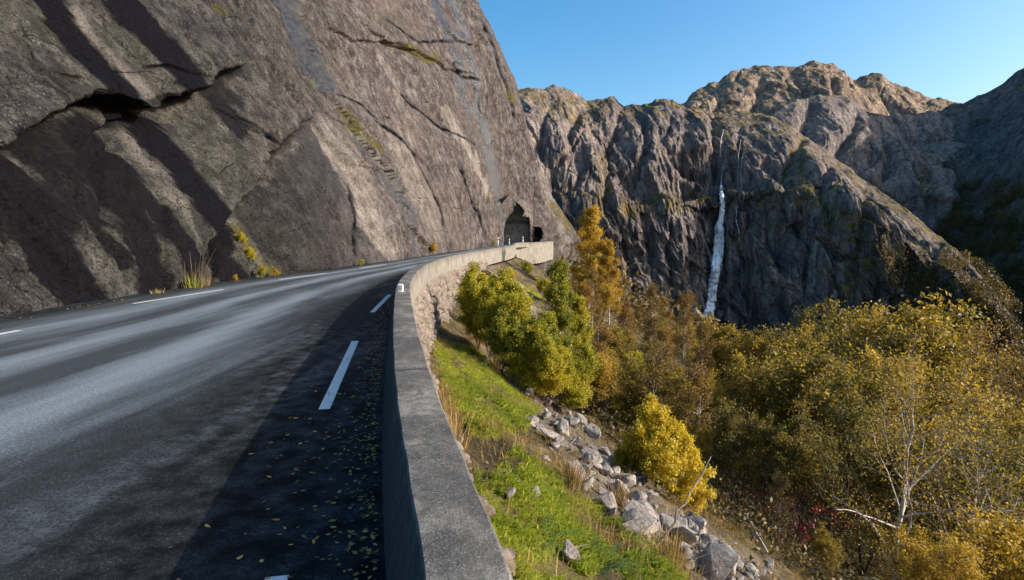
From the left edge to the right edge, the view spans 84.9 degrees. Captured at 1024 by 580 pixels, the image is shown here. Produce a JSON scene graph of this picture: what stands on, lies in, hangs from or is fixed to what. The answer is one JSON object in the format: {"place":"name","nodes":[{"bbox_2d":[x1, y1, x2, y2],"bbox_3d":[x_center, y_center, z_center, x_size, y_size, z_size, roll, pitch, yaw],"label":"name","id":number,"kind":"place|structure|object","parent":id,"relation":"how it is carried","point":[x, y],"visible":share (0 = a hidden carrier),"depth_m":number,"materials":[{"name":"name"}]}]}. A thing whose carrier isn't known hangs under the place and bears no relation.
{"place":"outdoors","nodes":[
{"label":"outdoors","id":0,"kind":"place"},
{"bbox_2d":[0,244,522,579],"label":"road","id":1,"kind":"structure","parent":0,"point":[132,436],"depth_m":4.84,"materials":[{"name":"asphalt"}]},
{"bbox_2d":[159,254,211,288],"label":"grass tuft","id":2,"kind":"object","parent":1,"relation":"on","point":[195,281],"visible":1,"depth_m":17.76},
{"bbox_2d":[319,341,358,408],"bbox_3d":[-2.165,0.987,7.189,0.111,0.001,3.554,-1,6,-11],"label":"road marking","id":3,"kind":"object","parent":1,"relation":"on","point":[327,401],"visible":1,"depth_m":6.61,"materials":[{"name":"paint"}]},
{"bbox_2d":[301,293,394,579],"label":"leaf litter","id":4,"kind":"object","parent":1,"relation":"on","point":[364,531],"visible":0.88,"depth_m":3.91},
{"bbox_2d":[382,243,516,579],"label":"parapet wall","id":5,"kind":"structure","parent":1,"relation":"on","point":[437,524],"depth_m":2.74,"materials":[{"name":"concrete"}]},
{"bbox_2d":[0,0,585,315],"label":"cliff","id":6,"kind":"structure","parent":0,"point":[142,142],"depth_m":25.92,"materials":[{"name":"stone"}]},
{"bbox_2d":[502,194,554,243],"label":"tunnel","id":7,"kind":"structure","parent":6,"relation":"in","point":[516,227],"depth_m":87.85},
{"bbox_2d":[577,286,595,324],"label":"birch tree","id":8,"kind":"object","parent":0,"point":[590,300],"visible":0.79,"depth_m":36.53,"materials":[{"name":"brown plant"}]},
{"bbox_2d":[428,306,821,579],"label":"dry grass","id":9,"kind":"structure","parent":0,"point":[445,390],"depth_m":6.68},
{"bbox_2d":[640,315,661,351],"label":"birch tree","id":10,"kind":"object","parent":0,"point":[651,334],"visible":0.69,"depth_m":36.34,"materials":[{"name":"brown plant"}]},
{"bbox_2d":[428,257,1023,579],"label":"ground","id":11,"kind":"structure","parent":0,"point":[530,283],"depth_m":10.44,"materials":[{"name":"plant"}]},
{"bbox_2d":[438,386,470,434],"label":"grass tuft","id":12,"kind":"object","parent":11,"relation":"on","point":[448,409],"visible":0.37,"depth_m":5.83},
{"bbox_2d":[445,396,480,454],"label":"grass tuft","id":13,"kind":"object","parent":11,"relation":"on","point":[459,433],"visible":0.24,"depth_m":5.25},
{"bbox_2d":[413,260,515,576],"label":"retaining wall","id":14,"kind":"structure","parent":11,"relation":"on","point":[432,305],"depth_m":18.54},
{"bbox_2d":[449,275,496,348],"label":"shrub","id":15,"kind":"object","parent":11,"relation":"on","point":[465,318],"visible":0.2,"depth_m":20.48,"materials":[{"name":"green plant"}]},
{"bbox_2d":[453,258,516,358],"bbox_3d":[-0.686,0.737,20.183,2.213,3.812,2.325,2,6,17],"label":"shrub","id":16,"kind":"object","parent":11,"relation":"on","point":[479,291],"visible":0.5,"depth_m":19.70,"materials":[{"name":"green plant"}]},
{"bbox_2d":[485,328,518,372],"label":"shrub","id":17,"kind":"object","parent":11,"relation":"on","point":[497,347],"visible":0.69,"depth_m":17.60,"materials":[{"name":"green plant"}]},
{"bbox_2d":[476,279,534,367],"bbox_3d":[-0.092,1.357,19.088,2.470,3.445,2.595,-4,7,-36],"label":"shrub","id":18,"kind":"object","parent":11,"relation":"on","point":[518,302],"visible":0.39,"depth_m":18.51,"materials":[{"name":"green plant"}]},
{"bbox_2d":[478,305,564,372],"bbox_3d":[0.482,1.846,18.036,2.304,2.812,2.421,4,7,34],"label":"shrub","id":19,"kind":"object","parent":11,"relation":"on","point":[503,327],"visible":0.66,"depth_m":17.67,"materials":[{"name":"green plant"}]},
{"bbox_2d":[504,320,544,380],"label":"shrub","id":20,"kind":"object","parent":11,"relation":"on","point":[538,333],"visible":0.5,"depth_m":17.41,"materials":[{"name":"green plant"}]},
{"bbox_2d":[516,241,552,263],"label":"parapet wall","id":21,"kind":"structure","parent":11,"relation":"on","point":[535,252],"depth_m":74.15,"materials":[{"name":"concrete"}]},
{"bbox_2d":[507,335,575,406],"bbox_3d":[1.099,2.494,17.463,2.122,2.465,2.020,5,8,41],"label":"shrub","id":22,"kind":"object","parent":11,"relation":"on","point":[548,366],"visible":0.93,"depth_m":16.95,"materials":[{"name":"green plant"}]},
{"bbox_2d":[534,276,550,298],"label":"shrub","id":23,"kind":"object","parent":11,"relation":"on","point":[543,285],"visible":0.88,"depth_m":38.23,"materials":[{"name":"green plant"}]},
{"bbox_2d":[524,515,587,561],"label":"fern","id":24,"kind":"object","parent":11,"relation":"on","point":[544,533],"visible":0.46,"depth_m":4.26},
{"bbox_2d":[541,257,581,353],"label":"birch tree","id":25,"kind":"object","parent":11,"relation":"on","point":[559,297],"visible":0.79,"depth_m":23.87,"materials":[{"name":"green plant"}]},
{"bbox_2d":[555,417,569,435],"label":"stone","id":26,"kind":"object","parent":11,"relation":"on","point":[563,424],"visible":0.88,"depth_m":12.49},
{"bbox_2d":[433,337,696,579],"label":"grass","id":27,"kind":"structure","parent":11,"relation":"on","point":[558,508],"depth_m":4.99,"materials":[{"name":"plant"}]},
{"bbox_2d":[562,539,586,561],"bbox_3d":[0.533,1.984,4.331,0.371,0.150,0.136,-5,7,-40],"label":"stone","id":28,"kind":"object","parent":11,"relation":"on","point":[570,551],"visible":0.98,"depth_m":4.23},
{"bbox_2d":[551,445,599,492],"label":"grass tuft","id":29,"kind":"object","parent":11,"relation":"on","point":[573,478],"visible":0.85,"depth_m":6.48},
{"bbox_2d":[555,342,602,411],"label":"shrub","id":30,"kind":"object","parent":11,"relation":"on","point":[580,369],"visible":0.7,"depth_m":18.09,"materials":[{"name":"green plant"}]},
{"bbox_2d":[576,272,587,313],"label":"birch tree","id":31,"kind":"object","parent":11,"relation":"on","point":[581,278],"visible":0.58,"depth_m":37.93,"materials":[{"name":"orange plant"}]},
{"bbox_2d":[569,293,596,356],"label":"birch tree","id":32,"kind":"object","parent":11,"relation":"on","point":[584,333],"visible":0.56,"depth_m":25.13,"materials":[{"name":"green plant"}]},
{"bbox_2d":[568,204,611,293],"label":"birch tree","id":33,"kind":"object","parent":11,"relation":"on","point":[588,232],"visible":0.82,"depth_m":45.65,"materials":[{"name":"orange plant"}]},
{"bbox_2d":[578,267,602,333],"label":"birch tree","id":34,"kind":"object","parent":11,"relation":"on","point":[594,275],"visible":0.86,"depth_m":37.39,"materials":[{"name":"brown plant"}]},
{"bbox_2d":[584,423,600,440],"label":"stone","id":35,"kind":"object","parent":11,"relation":"on","point":[594,433],"visible":0.77,"depth_m":15.51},
{"bbox_2d":[584,352,623,415],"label":"sallow tree","id":36,"kind":"object","parent":11,"relation":"on","point":[606,368],"visible":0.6,"depth_m":19.56,"materials":[{"name":"yellow plant"}]},
{"bbox_2d":[590,283,621,321],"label":"sallow tree","id":37,"kind":"object","parent":11,"relation":"on","point":[608,292],"visible":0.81,"depth_m":43.04,"materials":[{"name":"yellow plant"}]},
{"bbox_2d":[591,238,624,325],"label":"birch tree","id":38,"kind":"object","parent":11,"relation":"on","point":[606,245],"visible":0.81,"depth_m":44.72,"materials":[{"name":"orange plant"}]},
{"bbox_2d":[591,322,624,413],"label":"birch tree","id":39,"kind":"object","parent":11,"relation":"on","point":[605,340],"visible":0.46,"depth_m":21.34,"materials":[{"name":"brown plant"}]},
{"bbox_2d":[599,491,616,513],"bbox_3d":[1.075,2.367,6.253,0.217,0.135,0.246,10,48,21],"label":"stone","id":40,"kind":"object","parent":11,"relation":"on","point":[609,503],"visible":0.73,"depth_m":6.22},
{"bbox_2d":[583,534,646,579],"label":"fern","id":41,"kind":"object","parent":11,"relation":"on","point":[606,569],"visible":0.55,"depth_m":4.34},
{"bbox_2d":[588,346,643,422],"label":"sallow tree","id":42,"kind":"object","parent":11,"relation":"on","point":[614,383],"visible":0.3,"depth_m":20.29,"materials":[{"name":"yellow plant"}]},
{"bbox_2d":[592,323,639,363],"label":"sallow tree","id":43,"kind":"object","parent":11,"relation":"on","point":[621,344],"visible":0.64,"depth_m":27.58,"materials":[{"name":"yellow plant"}]},
{"bbox_2d":[430,321,804,579],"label":"leaf litter","id":44,"kind":"object","parent":11,"relation":"on","point":[470,468],"visible":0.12,"depth_m":9.16,"materials":[{"name":"brown plant"}]},
{"bbox_2d":[599,472,640,509],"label":"grass tuft","id":45,"kind":"object","parent":11,"relation":"on","point":[621,494],"visible":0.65,"depth_m":6.55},
{"bbox_2d":[609,432,641,474],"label":"shrub","id":46,"kind":"object","parent":11,"relation":"on","point":[623,460],"visible":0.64,"depth_m":10.90,"materials":[{"name":"green plant"}]},
{"bbox_2d":[610,350,643,424],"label":"birch tree","id":47,"kind":"object","parent":11,"relation":"on","point":[636,353],"visible":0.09,"depth_m":23.66,"materials":[{"name":"brown plant"}]},
{"bbox_2d":[620,306,638,335],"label":"birch tree","id":48,"kind":"object","parent":11,"relation":"on","point":[627,313],"visible":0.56,"depth_m":35.98,"materials":[{"name":"brown plant"}]},
{"bbox_2d":[619,372,645,427],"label":"birch tree","id":49,"kind":"object","parent":11,"relation":"on","point":[626,405],"visible":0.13,"depth_m":22.30,"materials":[{"name":"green plant"}]},
{"bbox_2d":[626,491,646,501],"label":"stone","id":50,"kind":"object","parent":11,"relation":"on","point":[641,496],"visible":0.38,"depth_m":6.98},
{"bbox_2d":[614,489,663,533],"bbox_3d":[1.386,2.511,6.286,0.324,0.116,0.752,-22,54,-42],"label":"stone","id":51,"kind":"object","parent":11,"relation":"on","point":[641,508],"visible":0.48,"depth_m":6.30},
{"bbox_2d":[621,517,658,535],"bbox_3d":[1.367,2.520,5.915,0.478,0.173,0.264,-3,7,-30],"label":"stone","id":52,"kind":"object","parent":11,"relation":"on","point":[652,520],"visible":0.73,"depth_m":5.88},
{"bbox_2d":[622,508,669,537],"bbox_3d":[1.403,2.501,5.956,0.243,0.175,0.544,-5,8,-42],"label":"stone","id":53,"kind":"object","parent":11,"relation":"on","point":[632,513],"visible":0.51,"depth_m":6.07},
{"bbox_2d":[635,280,662,342],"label":"birch tree","id":54,"kind":"object","parent":11,"relation":"on","point":[652,290],"visible":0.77,"depth_m":38.14,"materials":[{"name":"brown plant"}]},
{"bbox_2d":[629,350,677,420],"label":"birch tree","id":55,"kind":"object","parent":11,"relation":"on","point":[654,366],"visible":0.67,"depth_m":19.82,"materials":[{"name":"brown plant"}]},
{"bbox_2d":[620,339,693,378],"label":"sallow tree","id":56,"kind":"object","parent":11,"relation":"on","point":[645,350],"visible":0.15,"depth_m":27.75,"materials":[{"name":"yellow plant"}]},
{"bbox_2d":[638,342,676,402],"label":"birch tree","id":57,"kind":"object","parent":11,"relation":"on","point":[662,352],"visible":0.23,"depth_m":21.52,"materials":[{"name":"brown plant"}]},
{"bbox_2d":[604,353,712,431],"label":"sallow tree","id":58,"kind":"object","parent":11,"relation":"on","point":[672,379],"visible":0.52,"depth_m":20.66,"materials":[{"name":"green plant"}]},
{"bbox_2d":[656,326,675,372],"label":"birch tree","id":59,"kind":"object","parent":11,"relation":"on","point":[662,337],"visible":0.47,"depth_m":29.33,"materials":[{"name":"brown plant"}]},
{"bbox_2d":[616,392,716,504],"bbox_3d":[2.737,2.989,10.428,1.928,1.948,1.460,15,16,68],"label":"shrub","id":60,"kind":"object","parent":11,"relation":"on","point":[658,442],"visible":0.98,"depth_m":10.17,"materials":[{"name":"yellow plant"}]},
{"bbox_2d":[659,507,682,531],"bbox_3d":[1.992,2.750,6.804,0.320,0.261,0.884,3,6,25],"label":"stone","id":61,"kind":"object","parent":11,"relation":"on","point":[667,519],"visible":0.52,"depth_m":6.54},
{"bbox_2d":[659,396,687,425],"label":"sallow tree","id":62,"kind":"object","parent":11,"relation":"on","point":[679,417],"visible":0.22,"depth_m":20.53,"materials":[{"name":"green plant"}]},
{"bbox_2d":[640,520,717,578],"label":"grass tuft","id":63,"kind":"object","parent":11,"relation":"on","point":[669,550],"visible":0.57,"depth_m":4.95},
{"bbox_2d":[654,456,711,546],"bbox_3d":[1.747,2.179,5.683,1.070,0.728,0.070,-5,7,-40],"label":"dead branch","id":64,"kind":"object","parent":11,"relation":"on","point":[675,518],"visible":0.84,"depth_m":5.65,"materials":[{"name":"wood"}]},
{"bbox_2d":[667,289,700,377],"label":"birch tree","id":65,"kind":"object","parent":11,"relation":"on","point":[681,303],"visible":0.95,"depth_m":36.32,"materials":[{"name":"brown plant"}]},
{"bbox_2d":[668,525,699,544],"bbox_3d":[1.935,2.694,6.143,0.338,0.762,0.148,17,46,-5],"label":"stone","id":66,"kind":"object","parent":11,"relation":"on","point":[691,535],"visible":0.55,"depth_m":6.07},
{"bbox_2d":[668,321,706,375],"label":"sallow tree","id":67,"kind":"object","parent":11,"relation":"on","point":[692,345],"visible":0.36,"depth_m":40.37,"materials":[{"name":"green plant"}]},
{"bbox_2d":[678,547,698,563],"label":"stone","id":68,"kind":"object","parent":11,"relation":"on","point":[686,550],"visible":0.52,"depth_m":5.60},
{"bbox_2d":[661,424,716,515],"bbox_3d":[3.251,3.515,10.818,1.438,1.725,1.089,69,69,84],"label":"shrub","id":69,"kind":"object","parent":11,"relation":"on","point":[699,499],"visible":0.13,"depth_m":10.56,"materials":[{"name":"yellow plant"}]},
{"bbox_2d":[671,362,717,458],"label":"birch tree","id":70,"kind":"object","parent":11,"relation":"on","point":[700,375],"visible":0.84,"depth_m":19.80,"materials":[{"name":"brown plant"}]},
{"bbox_2d":[682,513,706,528],"bbox_3d":[2.674,3.568,8.645,0.663,0.232,0.416,-15,-12,14],"label":"stone","id":71,"kind":"object","parent":11,"relation":"on","point":[699,521],"visible":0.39,"depth_m":8.42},
{"bbox_2d":[683,321,721,381],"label":"birch tree","id":72,"kind":"object","parent":11,"relation":"on","point":[701,333],"visible":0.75,"depth_m":31.39,"materials":[{"name":"brown plant"}]},
{"bbox_2d":[683,417,722,463],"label":"sallow tree","id":73,"kind":"object","parent":11,"relation":"on","point":[702,439],"visible":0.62,"depth_m":18.37,"materials":[{"name":"green plant"}]},
{"bbox_2d":[700,533,718,543],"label":"stone","id":74,"kind":"object","parent":11,"relation":"on","point":[704,536],"visible":0.38,"depth_m":8.12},
{"bbox_2d":[686,367,736,463],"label":"sallow tree","id":75,"kind":"object","parent":11,"relation":"on","point":[714,399],"visible":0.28,"depth_m":25.49,"materials":[{"name":"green plant"}]},
{"bbox_2d":[699,542,738,579],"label":"stone","id":76,"kind":"object","parent":11,"relation":"on","point":[723,560],"visible":0.86,"depth_m":5.45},
{"bbox_2d":[692,313,771,420],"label":"sallow tree","id":77,"kind":"object","parent":11,"relation":"on","point":[756,344],"visible":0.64,"depth_m":33.05,"materials":[{"name":"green plant"}]},
{"bbox_2d":[538,280,950,579],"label":"undergrowth","id":78,"kind":"object","parent":11,"relation":"on","point":[773,529],"visible":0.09,"depth_m":14.37,"materials":[{"name":"brown plant"}]},
{"bbox_2d":[703,395,798,507],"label":"sallow tree","id":79,"kind":"object","parent":11,"relation":"on","point":[754,438],"visible":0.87,"depth_m":18.00,"materials":[{"name":"green plant"}]},
{"bbox_2d":[696,349,833,508],"bbox_3d":[10.800,5.959,23.900,5.459,6.927,5.769,5,7,38],"label":"sallow tree","id":80,"kind":"object","parent":11,"relation":"on","point":[751,387],"visible":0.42,"depth_m":23.53,"materials":[{"name":"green plant"}]},
{"bbox_2d":[760,469,801,552],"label":"birch tree","id":81,"kind":"object","parent":11,"relation":"on","point":[780,486],"visible":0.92,"depth_m":14.05,"materials":[{"name":"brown plant"}]},
{"bbox_2d":[561,160,1023,376],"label":"forest","id":82,"kind":"object","parent":11,"relation":"on","point":[994,275],"visible":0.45,"depth_m":217.64,"materials":[{"name":"plant"}]},
{"bbox_2d":[727,458,875,551],"bbox_3d":[8.203,6.154,16.026,3.656,2.415,3.683,3,7,31],"label":"berry bush","id":83,"kind":"object","parent":11,"relation":"on","point":[801,529],"visible":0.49,"depth_m":15.58,"materials":[{"name":"red plant"}]},
{"bbox_2d":[746,398,873,552],"bbox_3d":[9.014,5.728,16.796,3.705,4.561,2.872,-3,6,-25],"label":"sallow tree","id":84,"kind":"object","parent":11,"relation":"on","point":[800,454],"visible":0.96,"depth_m":16.39,"materials":[{"name":"green plant"}]},
{"bbox_2d":[728,319,893,496],"bbox_3d":[13.495,5.902,26.679,6.926,8.789,7.319,-2,6,-22],"label":"sallow tree","id":85,"kind":"object","parent":11,"relation":"on","point":[791,338],"visible":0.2,"depth_m":26.89,"materials":[{"name":"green plant"}]},
{"bbox_2d":[743,295,895,426],"bbox_3d":[16.787,5.586,31.564,8.266,10.490,8.736,0,6,-3],"label":"sallow tree","id":86,"kind":"object","parent":11,"relation":"on","point":[821,326],"visible":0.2,"depth_m":30.75,"materials":[{"name":"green plant"}]},
{"bbox_2d":[809,520,847,574],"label":"sallow tree","id":87,"kind":"object","parent":11,"relation":"on","point":[829,544],"visible":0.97,"depth_m":12.08,"materials":[{"name":"yellow plant"}]},
{"bbox_2d":[725,336,943,534],"bbox_3d":[12.612,6.148,23.071,6.112,8.824,7.885,-5,8,-41],"label":"sallow tree","id":88,"kind":"object","parent":11,"relation":"on","point":[794,382],"visible":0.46,"depth_m":21.88,"materials":[{"name":"green plant"}]},
{"bbox_2d":[790,299,892,351],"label":"sallow tree","id":89,"kind":"object","parent":11,"relation":"on","point":[858,315],"visible":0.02,"depth_m":40.16,"materials":[{"name":"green plant"}]},
{"bbox_2d":[775,387,978,575],"bbox_3d":[11.455,6.389,17.821,5.600,6.114,5.299,3,6,28],"label":"birch tree","id":90,"kind":"object","parent":11,"relation":"on","point":[843,425],"visible":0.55,"depth_m":17.26,"materials":[{"name":"green plant"}]},
{"bbox_2d":[816,287,988,505],"bbox_3d":[20.821,6.652,32.072,9.384,14.192,12.106,4,7,36],"label":"sallow tree","id":91,"kind":"object","parent":11,"relation":"on","point":[876,332],"visible":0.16,"depth_m":30.38,"materials":[{"name":"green plant"}]},
{"bbox_2d":[803,319,1023,579],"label":"birch tree","id":92,"kind":"object","parent":11,"relation":"on","point":[905,489],"visible":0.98,"depth_m":13.54,"materials":[{"name":"yellow plant"}]},
{"bbox_2d":[817,315,1010,535],"bbox_3d":[19.340,7.115,28.545,9.298,11.800,9.827,3,7,30],"label":"sallow tree","id":93,"kind":"object","parent":11,"relation":"on","point":[934,345],"visible":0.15,"depth_m":27.88,"materials":[{"name":"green plant"}]},
{"bbox_2d":[862,517,991,579],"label":"sallow tree","id":94,"kind":"object","parent":11,"relation":"on","point":[917,561],"visible":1,"depth_m":12.03,"materials":[{"name":"yellow plant"}]},
{"bbox_2d":[830,344,1023,563],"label":"sallow tree","id":95,"kind":"object","parent":11,"relation":"on","point":[874,369],"visible":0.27,"depth_m":24.64,"materials":[{"name":"yellow plant"}]},
{"bbox_2d":[862,298,1020,419],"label":"sallow tree","id":96,"kind":"object","parent":11,"relation":"on","point":[965,318],"visible":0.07,"depth_m":35.80,"materials":[{"name":"yellow plant"}]},
{"bbox_2d":[866,417,1023,578],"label":"sallow tree","id":97,"kind":"object","parent":11,"relation":"on","point":[1017,481],"visible":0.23,"depth_m":17.63,"materials":[{"name":"yellow plant"}]},
{"bbox_2d":[879,502,1023,579],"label":"sallow tree","id":98,"kind":"object","parent":11,"relation":"on","point":[1007,564],"visible":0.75,"depth_m":12.59,"materials":[{"name":"yellow plant"}]},
{"bbox_2d":[888,372,1023,577],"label":"birch tree","id":99,"kind":"object","parent":11,"relation":"on","point":[977,477],"visible":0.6,"depth_m":15.38,"materials":[{"name":"yellow plant"}]},
{"bbox_2d":[888,311,1023,553],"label":"tree","id":100,"kind":"object","parent":11,"relation":"on","point":[983,340],"visible":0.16,"depth_m":28.75,"materials":[{"name":"yellow plant"}]},
{"bbox_2d":[906,400,1023,557],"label":"sallow tree","id":101,"kind":"object","parent":11,"relation":"on","point":[1019,426],"visible":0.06,"depth_m":20.23,"materials":[{"name":"yellow plant"}]},
{"bbox_2d":[932,352,1023,515],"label":"sallow tree","id":102,"kind":"object","parent":11,"relation":"on","point":[989,383],"visible":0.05,"depth_m":27.60,"materials":[{"name":"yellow plant"}]},
{"bbox_2d":[950,338,1023,436],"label":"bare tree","id":103,"kind":"object","parent":11,"relation":"on","point":[1009,388],"visible":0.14,"depth_m":28.29,"materials":[{"name":"yellow plant"}]},
{"bbox_2d":[965,353,1023,425],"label":"sallow tree","id":104,"kind":"object","parent":11,"relation":"on","point":[1017,378],"visible":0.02,"depth_m":31.27,"materials":[{"name":"yellow plant"}]},
{"bbox_2d":[478,0,1023,105],"label":"sky","id":105,"kind":"structure","parent":0,"point":[637,52],"materials":[{"name":"blue"}]},
{"bbox_2d":[489,84,1013,360],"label":"mountain","id":106,"kind":"structure","parent":0,"point":[815,222],"depth_m":249.52,"materials":[{"name":"stone"}]},
{"bbox_2d":[703,130,742,321],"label":"waterfall","id":107,"kind":"structure","parent":106,"relation":"on","point":[716,265],"depth_m":252.55,"materials":[{"name":"liquid"}]},
{"bbox_2d":[681,60,880,117],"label":"mountain","id":108,"kind":"structure","parent":0,"point":[756,90],"depth_m":465.21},
{"bbox_2d":[773,94,969,233],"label":"mountain","id":109,"kind":"structure","parent":0,"point":[890,155],"depth_m":367.19,"materials":[{"name":"stone"}]},
{"bbox_2d":[853,73,962,115],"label":"mountain","id":110,"kind":"structure","parent":0,"point":[885,96],"depth_m":526.80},
{"bbox_2d":[937,68,1023,330],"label":"mountain","id":111,"kind":"structure","parent":0,"point":[989,126],"depth_m":350.88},
{"bbox_2d":[956,344,1023,412],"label":"sallow tree","id":112,"kind":"object","parent":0,"point":[1009,357],"visible":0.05,"depth_m":32.01,"materials":[{"name":"yellow plant"}]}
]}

